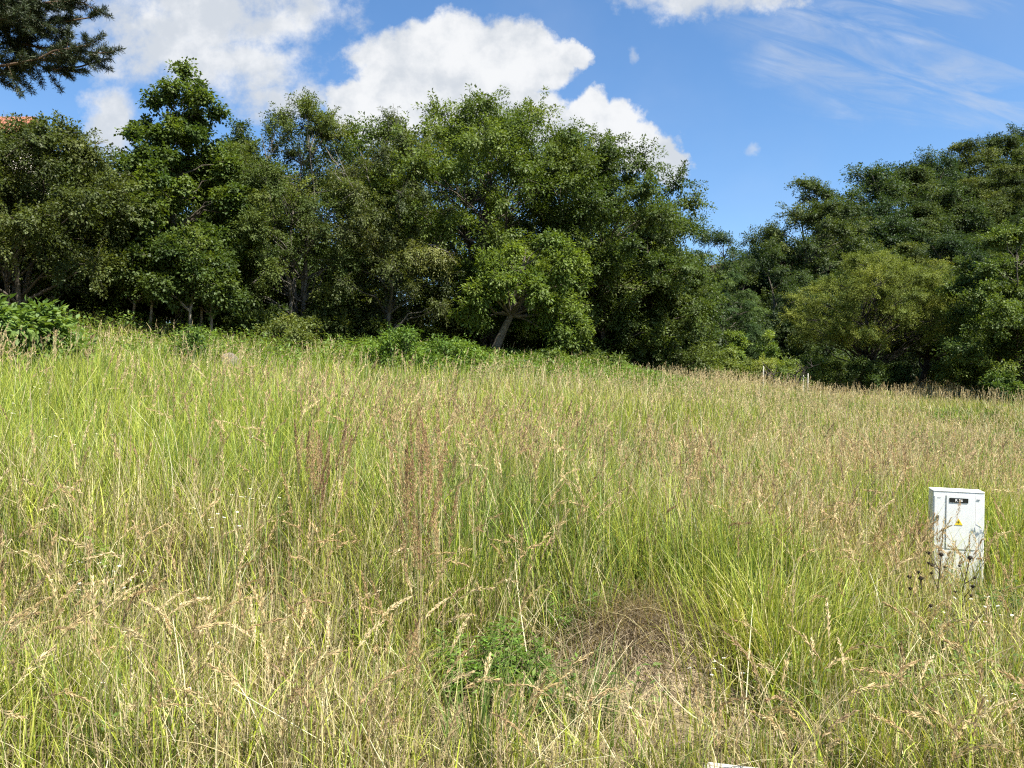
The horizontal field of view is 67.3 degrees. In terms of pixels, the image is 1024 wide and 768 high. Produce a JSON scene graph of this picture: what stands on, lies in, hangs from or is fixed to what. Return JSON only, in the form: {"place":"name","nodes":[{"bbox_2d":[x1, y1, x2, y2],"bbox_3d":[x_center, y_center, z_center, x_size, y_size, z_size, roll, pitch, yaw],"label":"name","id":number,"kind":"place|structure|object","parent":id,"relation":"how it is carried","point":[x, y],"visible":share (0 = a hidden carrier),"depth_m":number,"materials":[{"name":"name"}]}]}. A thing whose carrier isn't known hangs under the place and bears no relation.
{"place":"outdoors","nodes":[
{"label":"outdoors","id":0,"kind":"place"},
{"bbox_2d":[0,260,1023,767],"bbox_3d":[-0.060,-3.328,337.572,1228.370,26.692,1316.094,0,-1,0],"label":"ground","id":1,"kind":"structure","parent":0,"point":[656,694],"depth_m":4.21,"materials":[{"name":"beige plant"}]},
{"bbox_2d":[0,293,102,375],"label":"broadleaf bush","id":2,"kind":"object","parent":1,"relation":"on","point":[14,314],"visible":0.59,"depth_m":12.72,"materials":[{"name":"green plant"}]},
{"bbox_2d":[19,241,99,310],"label":"young tree","id":3,"kind":"object","parent":1,"relation":"on","point":[45,283],"visible":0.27,"depth_m":21.62,"materials":[{"name":"green plant"}]},
{"bbox_2d":[0,0,125,99],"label":"pine tree","id":4,"kind":"object","parent":1,"relation":"on","point":[24,21],"visible":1,"depth_m":14.29,"materials":[{"name":"green plant"}]},
{"bbox_2d":[0,574,149,732],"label":"reed clump","id":5,"kind":"object","parent":1,"relation":"on","point":[37,604],"visible":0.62,"depth_m":3.71,"materials":[{"name":"beige plant"}]},
{"bbox_2d":[0,109,164,307],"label":"broadleaf tree","id":6,"kind":"object","parent":1,"relation":"on","point":[26,224],"visible":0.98,"depth_m":20.02,"materials":[{"name":"green plant"}]},
{"bbox_2d":[34,272,147,320],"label":"undergrowth shrub","id":7,"kind":"object","parent":1,"relation":"on","point":[86,304],"visible":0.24,"depth_m":23.18,"materials":[{"name":"green plant"}]},
{"bbox_2d":[19,164,167,317],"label":"broadleaf tree","id":8,"kind":"object","parent":1,"relation":"on","point":[91,237],"visible":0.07,"depth_m":23.31,"materials":[{"name":"green plant"}]},
{"bbox_2d":[58,536,140,603],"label":"leafy weed","id":9,"kind":"object","parent":1,"relation":"on","point":[103,549],"visible":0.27,"depth_m":4.57,"materials":[{"name":"green plant"}]},
{"bbox_2d":[0,607,203,767],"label":"grass tuft","id":10,"kind":"object","parent":1,"relation":"on","point":[58,719],"visible":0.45,"depth_m":3.39,"materials":[{"name":"plant"}]},
{"bbox_2d":[87,235,178,321],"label":"young tree","id":11,"kind":"object","parent":1,"relation":"on","point":[124,277],"visible":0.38,"depth_m":21.74,"materials":[{"name":"green plant"}]},
{"bbox_2d":[94,228,193,331],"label":"young tree","id":12,"kind":"object","parent":1,"relation":"on","point":[137,255],"visible":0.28,"depth_m":21.64,"materials":[{"name":"green plant"}]},
{"bbox_2d":[108,300,194,326],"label":"undergrowth shrub","id":13,"kind":"object","parent":1,"relation":"on","point":[160,309],"visible":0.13,"depth_m":24.32,"materials":[{"name":"green plant"}]},
{"bbox_2d":[47,537,293,716],"bbox_3d":[-1.694,1.252,3.812,0.873,0.901,0.995,-1,-2,39],"label":"reed clump","id":14,"kind":"object","parent":1,"relation":"on","point":[181,605],"visible":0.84,"depth_m":3.92,"materials":[{"name":"beige plant"}]},
{"bbox_2d":[99,56,266,330],"bbox_3d":[-10.026,-5.654,23.439,5.096,8.797,5.131,0,-1,0],"label":"maple tree","id":15,"kind":"object","parent":1,"relation":"on","point":[154,161],"visible":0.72,"depth_m":23.09,"materials":[{"name":"green plant"}]},
{"bbox_2d":[135,219,246,333],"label":"young tree","id":16,"kind":"object","parent":1,"relation":"on","point":[177,247],"visible":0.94,"depth_m":21.17,"materials":[{"name":"green plant"}]},
{"bbox_2d":[157,324,224,370],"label":"leafy shrub","id":17,"kind":"object","parent":1,"relation":"on","point":[190,340],"visible":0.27,"depth_m":15.34,"materials":[{"name":"green plant"}]},
{"bbox_2d":[166,217,245,332],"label":"young tree","id":18,"kind":"object","parent":1,"relation":"on","point":[225,249],"visible":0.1,"depth_m":22.68,"materials":[{"name":"green plant"}]},
{"bbox_2d":[165,245,259,335],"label":"young tree","id":19,"kind":"object","parent":1,"relation":"on","point":[227,301],"visible":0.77,"depth_m":21.90,"materials":[{"name":"green plant"}]},
{"bbox_2d":[184,287,263,332],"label":"undergrowth shrub","id":20,"kind":"object","parent":1,"relation":"on","point":[222,314],"visible":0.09,"depth_m":24.30,"materials":[{"name":"green plant"}]},
{"bbox_2d":[135,580,329,757],"bbox_3d":[-1.295,1.323,3.502,0.884,0.767,0.731,0,-1,0],"label":"reed clump","id":21,"kind":"object","parent":1,"relation":"on","point":[252,621],"visible":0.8,"depth_m":3.58,"materials":[{"name":"beige plant"}]},
{"bbox_2d":[186,488,288,623],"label":"clump","id":22,"kind":"object","parent":1,"relation":"on","point":[237,546],"visible":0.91,"depth_m":4.60,"materials":[{"name":"brown plant"}]},
{"bbox_2d":[155,132,328,324],"bbox_3d":[-11.234,-5.703,31.169,8.117,8.962,7.091,1,-2,-42],"label":"broadleaf tree","id":23,"kind":"object","parent":1,"relation":"on","point":[299,262],"visible":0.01,"depth_m":30.71,"materials":[{"name":"green plant"}]},
{"bbox_2d":[189,118,296,315],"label":"broadleaf tree","id":24,"kind":"object","parent":1,"relation":"on","point":[240,137],"visible":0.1,"depth_m":26.49,"materials":[{"name":"green plant"}]},
{"bbox_2d":[206,299,316,339],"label":"undergrowth shrub","id":25,"kind":"object","parent":1,"relation":"on","point":[248,322],"visible":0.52,"depth_m":23.24,"materials":[{"name":"green plant"}]},
{"bbox_2d":[243,311,324,353],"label":"leafy shrub","id":26,"kind":"object","parent":1,"relation":"on","point":[294,326],"visible":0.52,"depth_m":21.83,"materials":[{"name":"green plant"}]},
{"bbox_2d":[192,86,401,317],"bbox_3d":[-7.112,-5.395,25.499,6.521,9.043,6.213,1,-1,-23],"label":"locust tree","id":27,"kind":"object","parent":1,"relation":"on","point":[284,195],"visible":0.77,"depth_m":24.81,"materials":[{"name":"green plant"}]},
{"bbox_2d":[269,417,352,608],"bbox_3d":[-1.263,0.804,4.886,0.532,1.193,0.631,0,-1,20],"label":"reed clump","id":28,"kind":"object","parent":1,"relation":"on","point":[319,460],"visible":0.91,"depth_m":4.83,"materials":[{"name":"brown plant"}]},
{"bbox_2d":[281,299,357,346],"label":"undergrowth shrub","id":29,"kind":"object","parent":1,"relation":"on","point":[342,326],"visible":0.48,"depth_m":24.39,"materials":[{"name":"green plant"}]},
{"bbox_2d":[314,304,397,345],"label":"undergrowth shrub","id":30,"kind":"object","parent":1,"relation":"on","point":[377,324],"visible":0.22,"depth_m":25.19,"materials":[{"name":"green plant"}]},
{"bbox_2d":[280,121,461,336],"bbox_3d":[-6.028,-6.242,32.975,8.778,10.223,8.782,0,-1,0],"label":"broadleaf tree","id":31,"kind":"object","parent":1,"relation":"on","point":[338,168],"visible":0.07,"depth_m":32.08,"materials":[{"name":"green plant"}]},
{"bbox_2d":[289,106,466,336],"bbox_3d":[-4.429,-4.957,25.361,5.977,8.711,6.900,0,-1,0],"label":"willow tree","id":32,"kind":"object","parent":1,"relation":"on","point":[398,282],"visible":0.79,"depth_m":24.55,"materials":[{"name":"green plant"}]},
{"bbox_2d":[354,286,425,332],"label":"undergrowth shrub","id":33,"kind":"object","parent":1,"relation":"on","point":[401,309],"visible":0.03,"depth_m":29.80,"materials":[{"name":"green plant"}]},
{"bbox_2d":[342,322,446,377],"bbox_3d":[-2.755,-0.619,18.524,2.713,1.869,1.825,0,-1,0],"label":"nettle patch","id":34,"kind":"object","parent":1,"relation":"on","point":[397,340],"visible":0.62,"depth_m":18.33,"materials":[{"name":"green plant"}]},
{"bbox_2d":[335,552,475,751],"bbox_3d":[-0.524,1.241,3.649,0.802,0.932,0.707,0,-1,0],"label":"reed clump","id":35,"kind":"object","parent":1,"relation":"on","point":[410,651],"visible":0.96,"depth_m":3.60,"materials":[{"name":"beige plant"}]},
{"bbox_2d":[369,318,446,346],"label":"undergrowth shrub","id":36,"kind":"object","parent":1,"relation":"on","point":[424,334],"visible":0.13,"depth_m":25.70,"materials":[{"name":"green plant"}]},
{"bbox_2d":[361,404,476,676],"bbox_3d":[-0.541,0.875,4.394,0.647,1.537,0.805,0,-1,18],"label":"reed clump","id":37,"kind":"object","parent":1,"relation":"on","point":[409,484],"visible":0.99,"depth_m":4.25,"materials":[{"name":"brown plant"}]},
{"bbox_2d":[344,118,527,336],"bbox_3d":[-3.160,-6.667,36.096,10.688,11.789,11.561,1,-1,-28],"label":"broadleaf tree","id":38,"kind":"object","parent":1,"relation":"on","point":[445,203],"visible":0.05,"depth_m":33.07,"materials":[{"name":"green plant"}]},
{"bbox_2d":[405,333,495,373],"bbox_3d":[-1.773,-0.640,20.472,2.753,1.515,1.986,0,-1,0],"label":"nettle patch","id":39,"kind":"object","parent":1,"relation":"on","point":[456,348],"visible":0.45,"depth_m":20.26,"materials":[{"name":"green plant"}]},
{"bbox_2d":[427,311,483,346],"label":"undergrowth shrub","id":40,"kind":"object","parent":1,"relation":"on","point":[453,331],"visible":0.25,"depth_m":27.52,"materials":[{"name":"green plant"}]},
{"bbox_2d":[344,83,635,350],"bbox_3d":[-1.229,-5.845,28.970,10.603,10.638,12.461,-1,-1,35],"label":"walnut tree","id":41,"kind":"object","parent":1,"relation":"on","point":[463,139],"visible":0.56,"depth_m":26.12,"materials":[{"name":"green plant"}]},
{"bbox_2d":[386,618,593,767],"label":"grass tuft","id":42,"kind":"object","parent":1,"relation":"on","point":[488,699],"visible":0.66,"depth_m":3.44,"materials":[{"name":"green plant"}]},
{"bbox_2d":[431,611,555,714],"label":"leafy weed","id":43,"kind":"object","parent":1,"relation":"on","point":[478,664],"visible":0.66,"depth_m":4.10,"materials":[{"name":"green plant"}]},
{"bbox_2d":[434,634,585,767],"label":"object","id":44,"kind":"object","parent":1,"relation":"on","point":[537,696],"visible":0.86,"depth_m":3.26,"materials":[{"name":"beige plant"}]},
{"bbox_2d":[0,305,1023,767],"bbox_3d":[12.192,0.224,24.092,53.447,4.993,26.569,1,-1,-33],"label":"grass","id":45,"kind":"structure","parent":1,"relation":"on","point":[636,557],"depth_m":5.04,"materials":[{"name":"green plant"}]},
{"bbox_2d":[0,297,1023,766],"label":"herbs","id":46,"kind":"object","parent":1,"relation":"on","point":[510,351],"visible":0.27,"depth_m":19.51,"materials":[{"name":"green plant"}]},
{"bbox_2d":[491,324,551,356],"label":"undergrowth shrub","id":47,"kind":"object","parent":1,"relation":"on","point":[517,340],"visible":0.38,"depth_m":28.75,"materials":[{"name":"green plant"}]},
{"bbox_2d":[447,226,596,356],"bbox_3d":[0.401,-2.600,24.761,4.872,4.756,4.825,0,-1,0],"label":"young walnut","id":48,"kind":"object","parent":1,"relation":"on","point":[521,296],"visible":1,"depth_m":23.85,"materials":[{"name":"green plant"}]},
{"bbox_2d":[505,344,594,376],"bbox_3d":[1.032,-0.557,23.179,3.075,1.356,2.056,0,-1,0],"label":"nettle patch","id":49,"kind":"object","parent":1,"relation":"on","point":[554,354],"visible":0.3,"depth_m":23.10,"materials":[{"name":"green plant"}]},
{"bbox_2d":[526,582,599,645],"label":"leafy weed","id":50,"kind":"object","parent":1,"relation":"on","point":[564,613],"visible":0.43,"depth_m":4.70,"materials":[{"name":"green plant"}]},
{"bbox_2d":[494,623,670,739],"bbox_3d":[0.391,1.493,3.884,0.894,0.505,0.752,-1,-1,23],"label":"grass tuft","id":51,"kind":"object","parent":1,"relation":"on","point":[607,697],"visible":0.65,"depth_m":3.83,"materials":[{"name":"plant"}]},
{"bbox_2d":[485,126,719,367],"bbox_3d":[3.339,-4.755,28.765,8.980,9.756,7.991,0,-1,0],"label":"broadleaf tree","id":52,"kind":"object","parent":1,"relation":"on","point":[608,262],"visible":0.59,"depth_m":27.15,"materials":[{"name":"green plant"}]},
{"bbox_2d":[572,349,632,375],"bbox_3d":[2.696,-0.568,25.103,2.548,1.194,1.867,0,-1,0],"label":"nettle patch","id":53,"kind":"object","parent":1,"relation":"on","point":[598,356],"visible":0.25,"depth_m":24.84,"materials":[{"name":"green plant"}]},
{"bbox_2d":[570,202,731,366],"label":"broadleaf tree","id":54,"kind":"object","parent":1,"relation":"on","point":[714,293],"visible":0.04,"depth_m":33.99,"materials":[{"name":"green plant"}]},
{"bbox_2d":[585,200,727,379],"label":"broadleaf tree","id":55,"kind":"object","parent":1,"relation":"on","point":[635,348],"visible":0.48,"depth_m":28.01,"materials":[{"name":"green plant"}]},
{"bbox_2d":[648,417,714,525],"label":"reed clump","id":56,"kind":"object","parent":1,"relation":"on","point":[713,447],"visible":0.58,"depth_m":6.65,"materials":[{"name":"beige plant"}]},
{"bbox_2d":[687,338,734,381],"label":"shrub","id":57,"kind":"object","parent":1,"relation":"on","point":[711,346],"visible":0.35,"depth_m":33.30,"materials":[{"name":"green plant"}]},
{"bbox_2d":[676,226,775,362],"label":"broadleaf tree","id":58,"kind":"object","parent":1,"relation":"on","point":[727,267],"visible":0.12,"depth_m":46.23,"materials":[{"name":"green plant"}]},
{"bbox_2d":[705,347,758,381],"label":"shrub","id":59,"kind":"object","parent":1,"relation":"on","point":[729,356],"visible":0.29,"depth_m":33.58,"materials":[{"name":"green plant"}]},
{"bbox_2d":[719,329,752,364],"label":"shrub","id":60,"kind":"object","parent":1,"relation":"on","point":[738,339],"visible":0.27,"depth_m":35.41,"materials":[{"name":"green plant"}]},
{"bbox_2d":[712,272,772,371],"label":"robinia tree","id":61,"kind":"object","parent":1,"relation":"on","point":[751,348],"visible":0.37,"depth_m":42.63,"materials":[{"name":"green plant"}]},
{"bbox_2d":[704,257,785,342],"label":"forest tree","id":62,"kind":"object","parent":1,"relation":"on","point":[750,282],"visible":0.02,"depth_m":56.13,"materials":[{"name":"green plant"}]},
{"bbox_2d":[723,240,791,313],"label":"forest tree","id":63,"kind":"object","parent":1,"relation":"on","point":[750,253],"visible":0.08,"depth_m":58.63,"materials":[{"name":"green plant"}]},
{"bbox_2d":[732,353,783,388],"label":"shrub","id":64,"kind":"object","parent":1,"relation":"on","point":[757,364],"visible":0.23,"depth_m":33.99,"materials":[{"name":"green plant"}]},
{"bbox_2d":[754,329,784,390],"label":"shrub","id":65,"kind":"object","parent":1,"relation":"on","point":[771,348],"visible":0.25,"depth_m":35.74,"materials":[{"name":"green plant"}]},
{"bbox_2d":[727,235,826,371],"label":"broadleaf tree","id":66,"kind":"object","parent":1,"relation":"on","point":[782,333],"visible":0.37,"depth_m":49.15,"materials":[{"name":"green plant"}]},
{"bbox_2d":[591,527,984,702],"bbox_3d":[1.492,1.281,4.435,2.112,0.880,1.664,-1,-1,32],"label":"grass tuft","id":67,"kind":"object","parent":1,"relation":"on","point":[732,605],"visible":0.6,"depth_m":4.37,"materials":[{"name":"green plant"}]},
{"bbox_2d":[761,352,815,392],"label":"shrub","id":68,"kind":"object","parent":1,"relation":"on","point":[786,365],"visible":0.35,"depth_m":34.66,"materials":[{"name":"green plant"}]},
{"bbox_2d":[657,588,925,734],"bbox_3d":[1.505,1.456,4.120,1.386,0.620,1.201,-1,-1,29],"label":"grass tuft","id":69,"kind":"object","parent":1,"relation":"on","point":[828,682],"visible":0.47,"depth_m":4.04,"materials":[{"name":"green plant"}]},
{"bbox_2d":[776,332,840,387],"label":"tall shrub","id":70,"kind":"object","parent":1,"relation":"on","point":[800,352],"visible":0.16,"depth_m":46.26,"materials":[{"name":"green plant"}]},
{"bbox_2d":[738,173,887,341],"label":"oak tree","id":71,"kind":"object","parent":1,"relation":"on","point":[824,213],"visible":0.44,"depth_m":56.57,"materials":[{"name":"green plant"}]},
{"bbox_2d":[792,351,833,392],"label":"shrub","id":72,"kind":"object","parent":1,"relation":"on","point":[814,373],"visible":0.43,"depth_m":35.53,"materials":[{"name":"green plant"}]},
{"bbox_2d":[729,470,904,583],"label":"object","id":73,"kind":"object","parent":1,"relation":"on","point":[859,517],"visible":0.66,"depth_m":5.55,"materials":[{"name":"beige plant"}]},
{"bbox_2d":[799,346,853,390],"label":"shrub","id":74,"kind":"object","parent":1,"relation":"on","point":[835,363],"visible":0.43,"depth_m":39.73,"materials":[{"name":"green plant"}]},
{"bbox_2d":[766,268,889,385],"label":"forest tree","id":75,"kind":"object","parent":1,"relation":"on","point":[838,277],"visible":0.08,"depth_m":51.83,"materials":[{"name":"green plant"}]},
{"bbox_2d":[796,200,884,275],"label":"forest tree","id":76,"kind":"object","parent":1,"relation":"on","point":[854,219],"depth_m":61.49,"materials":[{"name":"green plant"}]},
{"bbox_2d":[819,341,879,386],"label":"tall shrub","id":77,"kind":"object","parent":1,"relation":"on","point":[832,351],"visible":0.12,"depth_m":45.53,"materials":[{"name":"green plant"}]},
{"bbox_2d":[814,210,899,295],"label":"forest tree","id":78,"kind":"object","parent":1,"relation":"on","point":[878,230],"visible":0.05,"depth_m":59.49,"materials":[{"name":"green plant"}]},
{"bbox_2d":[839,355,899,395],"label":"shrub","id":79,"kind":"object","parent":1,"relation":"on","point":[873,369],"visible":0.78,"depth_m":34.09,"materials":[{"name":"green plant"}]},
{"bbox_2d":[774,243,971,392],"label":"plum tree","id":80,"kind":"object","parent":1,"relation":"on","point":[873,332],"visible":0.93,"depth_m":34.94,"materials":[{"name":"green plant"}]},
{"bbox_2d":[818,682,936,767],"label":"grass tuft","id":81,"kind":"object","parent":1,"relation":"on","point":[878,755],"visible":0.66,"depth_m":3.29,"materials":[{"name":"green plant"}]},
{"bbox_2d":[827,158,935,274],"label":"forest tree","id":82,"kind":"object","parent":1,"relation":"on","point":[872,182],"visible":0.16,"depth_m":63.89,"materials":[{"name":"green plant"}]},
{"bbox_2d":[876,360,916,393],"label":"shrub","id":83,"kind":"object","parent":1,"relation":"on","point":[901,371],"visible":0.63,"depth_m":34.68,"materials":[{"name":"green plant"}]},
{"bbox_2d":[867,339,939,385],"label":"tall shrub","id":84,"kind":"object","parent":1,"relation":"on","point":[916,365],"visible":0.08,"depth_m":45.34,"materials":[{"name":"green plant"}]},
{"bbox_2d":[862,193,948,264],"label":"forest tree","id":85,"kind":"object","parent":1,"relation":"on","point":[895,234],"visible":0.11,"depth_m":60.16,"materials":[{"name":"green plant"}]},
{"bbox_2d":[869,519,951,588],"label":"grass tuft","id":86,"kind":"object","parent":1,"relation":"on","point":[915,553],"visible":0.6,"depth_m":5.78,"materials":[{"name":"beige plant"}]},
{"bbox_2d":[866,161,967,252],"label":"forest tree","id":87,"kind":"object","parent":1,"relation":"on","point":[920,174],"visible":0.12,"depth_m":68.75,"materials":[{"name":"green plant"}]},
{"bbox_2d":[883,241,956,360],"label":"forest tree","id":88,"kind":"object","parent":1,"relation":"on","point":[913,249],"visible":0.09,"depth_m":56.34,"materials":[{"name":"green plant"}]},
{"bbox_2d":[889,197,954,266],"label":"forest tree","id":89,"kind":"object","parent":1,"relation":"on","point":[926,209],"visible":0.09,"depth_m":61.66,"materials":[{"name":"green plant"}]},
{"bbox_2d":[881,270,985,390],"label":"broadleaf tree","id":90,"kind":"object","parent":1,"relation":"on","point":[927,357],"visible":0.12,"depth_m":37.36,"materials":[{"name":"green plant"}]},
{"bbox_2d":[891,144,1006,226],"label":"forest tree","id":91,"kind":"object","parent":1,"relation":"on","point":[938,168],"visible":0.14,"depth_m":73.55,"materials":[{"name":"green plant"}]},
{"bbox_2d":[902,617,998,672],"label":"leafy weed","id":92,"kind":"object","parent":1,"relation":"on","point":[928,640],"visible":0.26,"depth_m":4.59,"materials":[{"name":"green plant"}]},
{"bbox_2d":[914,229,995,270],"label":"forest tree","id":93,"kind":"object","parent":1,"relation":"on","point":[947,244],"visible":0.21,"depth_m":58.18,"materials":[{"name":"green plant"}]},
{"bbox_2d":[928,487,984,603],"bbox_3d":[3.776,1.433,6.550,0.388,1.065,0.206,1,0,18],"label":"meter cabinet","id":94,"kind":"object","parent":1,"relation":"on","point":[972,504],"visible":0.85,"depth_m":6.46,"materials":[{"name":"metal"}]},
{"bbox_2d":[919,180,1000,256],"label":"forest tree","id":95,"kind":"object","parent":1,"relation":"on","point":[967,218],"visible":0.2,"depth_m":65.33,"materials":[{"name":"green plant"}]},
{"bbox_2d":[929,134,1014,223],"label":"forest tree","id":96,"kind":"object","parent":1,"relation":"on","point":[970,160],"visible":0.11,"depth_m":77.59,"materials":[{"name":"green plant"}]},
{"bbox_2d":[929,217,1023,399],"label":"hornbeam tree","id":97,"kind":"object","parent":1,"relation":"on","point":[990,282],"visible":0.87,"depth_m":31.03,"materials":[{"name":"green plant"}]},
{"bbox_2d":[938,175,1016,239],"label":"forest tree","id":98,"kind":"object","parent":1,"relation":"on","point":[998,199],"visible":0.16,"depth_m":67.43,"materials":[{"name":"green plant"}]},
{"bbox_2d":[957,130,1023,202],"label":"forest tree","id":99,"kind":"object","parent":1,"relation":"on","point":[1015,153],"visible":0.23,"depth_m":81.19,"materials":[{"name":"green plant"}]},
{"bbox_2d":[967,163,1023,235],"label":"forest tree","id":100,"kind":"object","parent":1,"relation":"on","point":[1009,181],"visible":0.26,"depth_m":69.46,"materials":[{"name":"green plant"}]},
{"bbox_2d":[970,575,1023,635],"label":"leafy weed","id":101,"kind":"object","parent":1,"relation":"on","point":[991,587],"visible":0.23,"depth_m":5.26,"materials":[{"name":"green plant"}]},
{"bbox_2d":[978,369,1023,403],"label":"shrub","id":102,"kind":"object","parent":1,"relation":"on","point":[1006,382],"visible":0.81,"depth_m":28.70,"materials":[{"name":"green plant"}]},
{"bbox_2d":[0,0,1023,305],"label":"sky","id":103,"kind":"structure","parent":0,"point":[756,96],"materials":[{"name":"blue"}]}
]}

